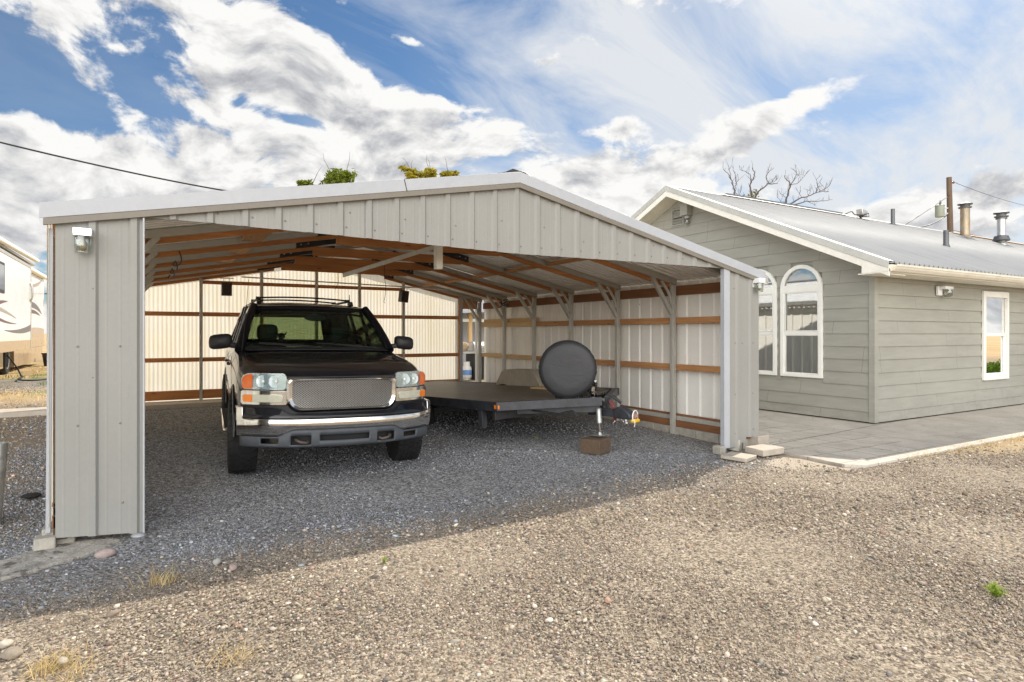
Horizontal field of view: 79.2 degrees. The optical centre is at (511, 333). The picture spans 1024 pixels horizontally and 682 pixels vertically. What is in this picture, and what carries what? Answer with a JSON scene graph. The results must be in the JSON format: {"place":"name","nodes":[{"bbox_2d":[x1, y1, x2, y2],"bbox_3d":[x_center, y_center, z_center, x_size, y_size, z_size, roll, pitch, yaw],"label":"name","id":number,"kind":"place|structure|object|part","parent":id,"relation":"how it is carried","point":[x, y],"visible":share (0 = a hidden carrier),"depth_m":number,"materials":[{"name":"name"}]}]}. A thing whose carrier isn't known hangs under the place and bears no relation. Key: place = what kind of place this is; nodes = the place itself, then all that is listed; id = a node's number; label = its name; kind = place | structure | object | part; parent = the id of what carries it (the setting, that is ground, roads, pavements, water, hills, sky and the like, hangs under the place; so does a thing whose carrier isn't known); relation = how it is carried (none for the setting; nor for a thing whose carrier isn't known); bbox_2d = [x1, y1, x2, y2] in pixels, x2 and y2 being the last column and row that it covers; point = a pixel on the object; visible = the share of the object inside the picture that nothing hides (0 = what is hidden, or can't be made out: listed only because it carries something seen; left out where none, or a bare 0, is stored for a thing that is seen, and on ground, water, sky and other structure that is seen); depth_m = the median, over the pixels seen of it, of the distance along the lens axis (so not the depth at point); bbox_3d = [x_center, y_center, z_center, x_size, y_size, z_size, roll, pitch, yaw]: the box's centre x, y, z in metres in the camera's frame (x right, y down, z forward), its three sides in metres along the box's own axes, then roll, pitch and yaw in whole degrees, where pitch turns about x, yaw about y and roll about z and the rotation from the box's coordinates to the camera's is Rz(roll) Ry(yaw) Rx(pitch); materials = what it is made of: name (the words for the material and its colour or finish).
{"place":"outdoors","nodes":[
{"label":"outdoors","id":0,"kind":"place"},
{"bbox_2d":[2,373,46,385],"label":"green grass","id":1,"kind":"structure","parent":0,"point":[24,377],"depth_m":15.98,"materials":[{"name":"green plant"}]},
{"bbox_2d":[0,142,224,190],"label":"overhead wire","id":2,"kind":"object","parent":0,"point":[109,167],"visible":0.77,"depth_m":12.15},
{"bbox_2d":[275,332,287,346],"bbox_3d":[-2.714,0.075,7.284,0.154,0.181,0.096,0,0,-31],"label":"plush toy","id":3,"kind":"object","parent":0,"point":[281,336],"visible":0.89,"depth_m":7.25,"materials":[{"name":"black fabric"}]},
{"bbox_2d":[463,342,468,350],"bbox_3d":[-1.244,0.350,16.110,0.260,0.260,0.177,0,0,-31],"label":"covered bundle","id":4,"kind":"object","parent":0,"point":[465,346],"visible":0.67,"depth_m":16.05,"materials":[{"name":"beige fabric"}]},
{"bbox_2d":[0,334,1023,681],"bbox_3d":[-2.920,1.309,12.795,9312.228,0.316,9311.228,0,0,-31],"label":"ground","id":5,"kind":"structure","parent":0,"point":[390,488],"depth_m":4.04,"materials":[{"name":"grey gravel"}]},
{"bbox_2d":[0,442,8,523],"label":"steel pipe","id":6,"kind":"object","parent":5,"relation":"on","point":[3,454],"visible":0.86,"depth_m":4.64,"materials":[{"name":"grey metal"}]},
{"bbox_2d":[0,639,12,648],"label":"stone","id":7,"kind":"object","parent":5,"relation":"on","point":[5,643],"visible":1,"depth_m":2.87,"materials":[{"name":"white stone"}]},
{"bbox_2d":[0,646,23,660],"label":"stone","id":8,"kind":"object","parent":5,"relation":"on","point":[8,653],"visible":0.94,"depth_m":2.77,"materials":[{"name":"beige stone"}]},
{"bbox_2d":[0,237,46,374],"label":"motorhome","id":9,"kind":"object","parent":5,"relation":"on","point":[22,293],"visible":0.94,"depth_m":16.70,"materials":[{"name":"metal"}]},
{"bbox_2d":[0,261,4,293],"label":"window","id":10,"kind":"structure","parent":9,"relation":"in","point":[2,265],"depth_m":14.25,"materials":[{"name":"grey glass"}]},
{"bbox_2d":[7,355,46,380],"bbox_3d":[-11.965,0.833,15.183,1.905,0.578,0.518,0,0,35],"label":"hose","id":11,"kind":"object","parent":5,"relation":"on","point":[19,379],"visible":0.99,"depth_m":15.30,"materials":[{"name":"black rubber"}]},
{"bbox_2d":[20,492,41,498],"bbox_3d":[-4.093,1.380,5.271,0.150,0.042,0.120,0,0,-31],"label":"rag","id":12,"kind":"object","parent":5,"relation":"on","point":[30,495],"visible":1,"depth_m":5.24,"materials":[{"name":"black fabric"}]},
{"bbox_2d":[41,353,46,365],"bbox_3d":[-16.237,0.920,21.766,0.500,0.460,0.500,0,0,-31],"label":"bucket","id":13,"kind":"object","parent":5,"relation":"on","point":[44,356],"visible":0.32,"depth_m":21.57,"materials":[{"name":"black plastic"}]},
{"bbox_2d":[0,538,121,581],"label":"concrete apron","id":14,"kind":"object","parent":5,"relation":"on","point":[26,563],"visible":0.55,"depth_m":3.99,"materials":[{"name":"grey concrete"}]},
{"bbox_2d":[57,656,67,664],"bbox_3d":[-1.984,1.445,2.734,0.042,0.024,0.085,7,-10,-38],"label":"stone","id":15,"kind":"object","parent":5,"relation":"on","point":[61,660],"visible":0.77,"depth_m":2.72,"materials":[{"name":"beige stone"}]},
{"bbox_2d":[94,548,116,557],"bbox_3d":[-2.652,1.436,4.042,0.126,0.067,0.074,-6,-3,-22],"label":"stone","id":16,"kind":"object","parent":5,"relation":"on","point":[105,552],"visible":1,"depth_m":4.02,"materials":[{"name":"stone"}]},
{"bbox_2d":[0,399,221,417],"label":"concrete strip","id":17,"kind":"object","parent":5,"relation":"on","point":[22,412],"depth_m":10.34,"materials":[{"name":"grey concrete"}]},
{"bbox_2d":[213,557,221,564],"bbox_3d":[-1.859,1.440,3.910,0.045,0.044,0.065,-6,5,11],"label":"stone","id":18,"kind":"object","parent":5,"relation":"on","point":[218,560],"visible":1,"depth_m":3.89,"materials":[{"name":"grey stone"}]},
{"bbox_2d":[229,563,237,570],"bbox_3d":[-1.721,1.441,3.823,0.070,0.042,0.048,8,11,43],"label":"stone","id":19,"kind":"object","parent":5,"relation":"on","point":[233,566],"visible":1,"depth_m":3.81,"materials":[{"name":"stone"}]},
{"bbox_2d":[209,279,429,473],"bbox_3d":[-2.585,0.402,7.887,2.306,1.998,4.797,1,0,-26],"label":"suv","id":20,"kind":"object","parent":5,"relation":"on","point":[350,378],"visible":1,"depth_m":6.04,"materials":[{"name":"black paint"}]},
{"bbox_3d":[-3.218,-0.084,7.424,0.173,0.528,0.940,1,0,-26],"label":"side window","id":21,"kind":"part","parent":20,"relation":"part of","materials":[{"name":"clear glass"}]},
{"bbox_3d":[-2.598,-0.084,9.693,0.181,0.528,1.030,1,0,-26],"label":"side window","id":22,"kind":"part","parent":20,"relation":"part of","materials":[{"name":"glass"}]},
{"bbox_3d":[-2.194,-0.073,8.889,0.162,0.528,0.670,1,0,-26],"label":"side window","id":23,"kind":"part","parent":20,"relation":"part of","materials":[{"name":"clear glass"}]},
{"bbox_3d":[-1.819,-0.062,8.109,0.173,0.528,0.940,1,0,-26],"label":"side window","id":24,"kind":"part","parent":20,"relation":"part of","materials":[{"name":"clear glass"}]},
{"bbox_2d":[296,155,358,185],"bbox_3d":[-6.145,-2.622,22.275,3.279,7.965,2.090,0,0,-31],"label":"leafy tree","id":25,"kind":"object","parent":5,"relation":"on","point":[335,175],"visible":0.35,"depth_m":21.65,"materials":[{"name":"green plant"}]},
{"bbox_2d":[33,169,767,550],"bbox_3d":[-1.777,-0.050,9.154,7.540,3.120,7.375,0,0,-31],"label":"carport","id":26,"kind":"object","parent":5,"relation":"on","point":[661,325],"visible":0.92,"depth_m":7.55,"materials":[{"name":"beige paint"}]},
{"bbox_2d":[72,227,92,253],"bbox_3d":[-2.905,-0.625,4.194,0.110,0.169,0.117,0,0,-31],"label":"security light","id":27,"kind":"object","parent":26,"relation":"attached to","point":[81,235],"visible":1,"depth_m":4.17,"materials":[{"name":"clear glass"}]},
{"bbox_2d":[167,251,181,279],"bbox_3d":[-4.221,-0.801,7.728,0.073,0.113,3.004,0,0,-31],"label":"cable","id":28,"kind":"object","parent":26,"relation":"hanging from","point":[173,273],"visible":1,"depth_m":7.48,"materials":[{"name":"black rubber"}]},
{"bbox_2d":[220,278,233,295],"bbox_3d":[-5.099,-0.830,11.068,0.220,0.320,0.150,0,3,-31],"label":"loudspeaker","id":29,"kind":"object","parent":26,"relation":"hanging from","point":[226,288],"visible":1,"depth_m":11.01,"materials":[{"name":"black plastic"}]},
{"bbox_2d":[398,289,408,302],"bbox_3d":[-2.226,-0.800,12.768,0.220,0.320,0.150,8,-2,-42],"label":"loudspeaker","id":30,"kind":"object","parent":26,"relation":"hanging from","point":[403,296],"visible":0.88,"depth_m":12.71,"materials":[{"name":"black plastic"}]},
{"bbox_2d":[499,299,509,306],"bbox_3d":[-0.151,-0.619,12.632,0.152,0.163,0.314,0,0,-31],"label":"cable","id":31,"kind":"object","parent":26,"relation":"hanging from","point":[505,304],"visible":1,"depth_m":12.60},
{"bbox_2d":[753,278,764,289],"bbox_3d":[3.078,-0.599,7.731,0.112,0.172,0.119,0,0,-31],"label":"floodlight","id":32,"kind":"object","parent":26,"relation":"attached to","point":[756,281],"visible":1,"depth_m":7.70,"materials":[{"name":"white plastic"}]},
{"bbox_2d":[397,157,460,178],"bbox_3d":[-3.208,-2.942,25.120,3.176,8.604,1.974,0,0,-31],"label":"leafy tree","id":33,"kind":"object","parent":5,"relation":"on","point":[411,173],"visible":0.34,"depth_m":24.58,"materials":[{"name":"green plant"}]},
{"bbox_2d":[463,362,471,379],"bbox_3d":[-1.173,0.980,16.059,0.264,0.490,0.261,0,0,-31],"label":"propane tank","id":34,"kind":"object","parent":5,"relation":"on","point":[467,371],"visible":0.92,"depth_m":15.96,"materials":[{"name":"white metal"}]},
{"bbox_2d":[424,340,632,436],"bbox_3d":[-0.431,0.831,9.461,2.168,1.361,5.731,-2,-1,-39],"label":"flatbed trailer","id":35,"kind":"object","parent":5,"relation":"on","point":[561,380],"visible":0.92,"depth_m":7.63,"materials":[{"name":"black paint"}]},
{"bbox_2d":[631,410,639,426],"bbox_3d":[1.442,0.995,7.279,0.075,0.191,0.149,0,0,39],"label":"coupler lock","id":36,"kind":"object","parent":35,"relation":"attached to","point":[634,419],"visible":1,"depth_m":7.26,"materials":[{"name":"yellow paint"}]},
{"bbox_2d":[580,436,610,454],"bbox_3d":[1.001,1.338,7.423,0.260,0.168,0.300,0,0,34],"label":"timber block","id":37,"kind":"object","parent":5,"relation":"on","point":[597,445],"depth_m":7.32,"materials":[{"name":"brown wood"}]},
{"bbox_2d":[712,445,725,454],"bbox_3d":[2.488,1.400,7.443,0.100,0.100,0.120,0,0,-36],"label":"concrete block","id":38,"kind":"object","parent":5,"relation":"on","point":[719,449],"depth_m":7.41,"materials":[{"name":"grey concrete"}]},
{"bbox_2d":[728,440,741,451],"bbox_3d":[2.768,1.381,7.675,0.130,0.140,0.150,7,-2,31],"label":"concrete block","id":39,"kind":"object","parent":5,"relation":"on","point":[738,447],"depth_m":7.60,"materials":[{"name":"grey concrete"}]},
{"bbox_2d":[720,451,756,461],"bbox_3d":[2.620,1.427,7.161,0.300,0.046,0.330,1,0,41],"label":"paving slab","id":40,"kind":"object","parent":5,"relation":"on","point":[738,456],"depth_m":7.09,"materials":[{"name":"beige concrete"}]},
{"bbox_2d":[749,433,768,445],"bbox_3d":[3.075,1.365,7.883,0.220,0.170,0.300,0,0,-33],"label":"concrete block","id":41,"kind":"object","parent":5,"relation":"on","point":[760,438],"depth_m":7.76,"materials":[{"name":"beige concrete"}]},
{"bbox_2d":[745,444,783,456],"bbox_3d":[3.015,1.393,7.394,0.360,0.075,0.270,-1,2,-28],"label":"paving slab","id":42,"kind":"object","parent":5,"relation":"on","point":[763,450],"depth_m":7.31,"materials":[{"name":"beige concrete"}]},
{"bbox_2d":[723,158,831,204],"bbox_3d":[12.227,-3.350,28.667,7.350,9.600,1.188,0,0,-27],"label":"bare tree","id":43,"kind":"object","parent":5,"relation":"on","point":[756,193],"visible":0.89,"depth_m":28.42,"materials":[{"name":"brown plant"}]},
{"bbox_2d":[631,185,1023,423],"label":"house","id":44,"kind":"structure","parent":5,"relation":"on","point":[860,320],"depth_m":11.00,"materials":[{"name":"grey paint"}]},
{"bbox_2d":[680,203,691,215],"bbox_3d":[3.650,-2.600,12.998,0.157,0.260,0.200,0,0,-31],"label":"junction box","id":45,"kind":"object","parent":44,"relation":"attached to","point":[685,209],"visible":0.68,"depth_m":12.93,"materials":[{"name":"grey paint"}]},
{"bbox_2d":[759,269,776,374],"bbox_3d":[4.614,-0.216,11.565,0.102,1.959,0.800,0,0,-31],"label":"window","id":46,"kind":"structure","parent":44,"relation":"in","point":[772,291],"depth_m":11.40,"materials":[{"name":"white plastic"}]},
{"bbox_2d":[780,265,822,377],"bbox_3d":[5.062,-0.216,10.808,0.102,1.959,0.800,0,0,-31],"label":"window","id":47,"kind":"structure","parent":44,"relation":"in","point":[808,288],"depth_m":10.83,"materials":[{"name":"white plastic"}]},
{"bbox_2d":[845,209,868,217],"bbox_3d":[9.032,-3.163,16.221,0.873,0.209,0.212,0,0,-31],"label":"roof floodlight","id":48,"kind":"object","parent":44,"relation":"on","point":[861,213],"visible":1,"depth_m":16.29,"materials":[{"name":"metal"}]},
{"bbox_2d":[936,286,953,295],"bbox_3d":[7.462,-0.715,10.661,0.300,0.190,0.174,0,0,-31],"label":"wall lamp","id":49,"kind":"object","parent":44,"relation":"attached to","point":[939,290],"visible":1,"depth_m":10.63,"materials":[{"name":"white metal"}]},
{"bbox_2d":[982,291,1008,379],"bbox_3d":[9.201,0.042,11.784,1.030,1.672,0.049,0,0,-31],"label":"window","id":50,"kind":"structure","parent":44,"relation":"in","point":[995,305],"depth_m":11.81,"materials":[{"name":"white plastic"}]},
{"bbox_2d":[759,404,1023,467],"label":"concrete walk","id":51,"kind":"structure","parent":5,"relation":"on","point":[843,443],"depth_m":8.74,"materials":[{"name":"grey concrete"}]},
{"bbox_2d":[935,177,955,232],"bbox_3d":[21.537,-3.116,30.591,1.427,9.147,0.430,0,0,-13],"label":"utility pole","id":52,"kind":"object","parent":5,"relation":"on","point":[940,208],"visible":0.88,"depth_m":30.43,"materials":[{"name":"brown wood"}]},
{"bbox_2d":[905,195,949,224],"bbox_3d":[16.827,-5.035,24.939,0.024,3.525,14.281,0,0,41],"label":"overhead wire","id":53,"kind":"object","parent":52,"relation":"attached to","point":[925,211],"visible":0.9,"depth_m":23.85,"materials":[{"name":"grey metal"}]},
{"bbox_2d":[956,183,1020,204],"bbox_3d":[38.923,-9.834,46.023,45.158,4.724,0.021,0,0,-42],"label":"overhead wire","id":54,"kind":"object","parent":52,"relation":"attached to","point":[987,194],"visible":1,"depth_m":35.33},
{"bbox_2d":[982,580,1008,597],"bbox_3d":[2.671,1.410,3.413,0.108,0.096,0.132,0,0,-31],"label":"weed","id":55,"kind":"object","parent":5,"relation":"on","point":[996,592],"visible":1,"depth_m":3.41,"materials":[{"name":"green plant"}]},
{"bbox_2d":[0,365,1023,681],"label":"dry grass","id":56,"kind":"structure","parent":0,"point":[48,667],"depth_m":2.80,"materials":[{"name":"beige plant"}]},
{"bbox_2d":[0,0,1023,333],"label":"sky","id":57,"kind":"structure","parent":0,"point":[610,104],"materials":[{"name":"blue"}]},
{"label":"patio slab","id":58,"kind":"structure","parent":0,"visible":0},
{"bbox_2d":[463,300,483,361],"bbox_3d":[-1.407,0.050,18.193,3.301,2.400,1.651,0,0,-31],"label":"patio cover","id":59,"kind":"object","parent":58,"relation":"on","point":[468,326],"visible":0.05,"depth_m":19.11,"materials":[{"name":"white paint"}]},
{"bbox_2d":[463,342,483,379],"bbox_3d":[-0.975,0.726,16.255,0.870,1.002,0.585,0,0,-31],"label":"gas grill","id":60,"kind":"object","parent":58,"relation":"on","point":[470,354],"visible":0.34,"depth_m":16.12,"materials":[{"name":"black metal"}]}
]}

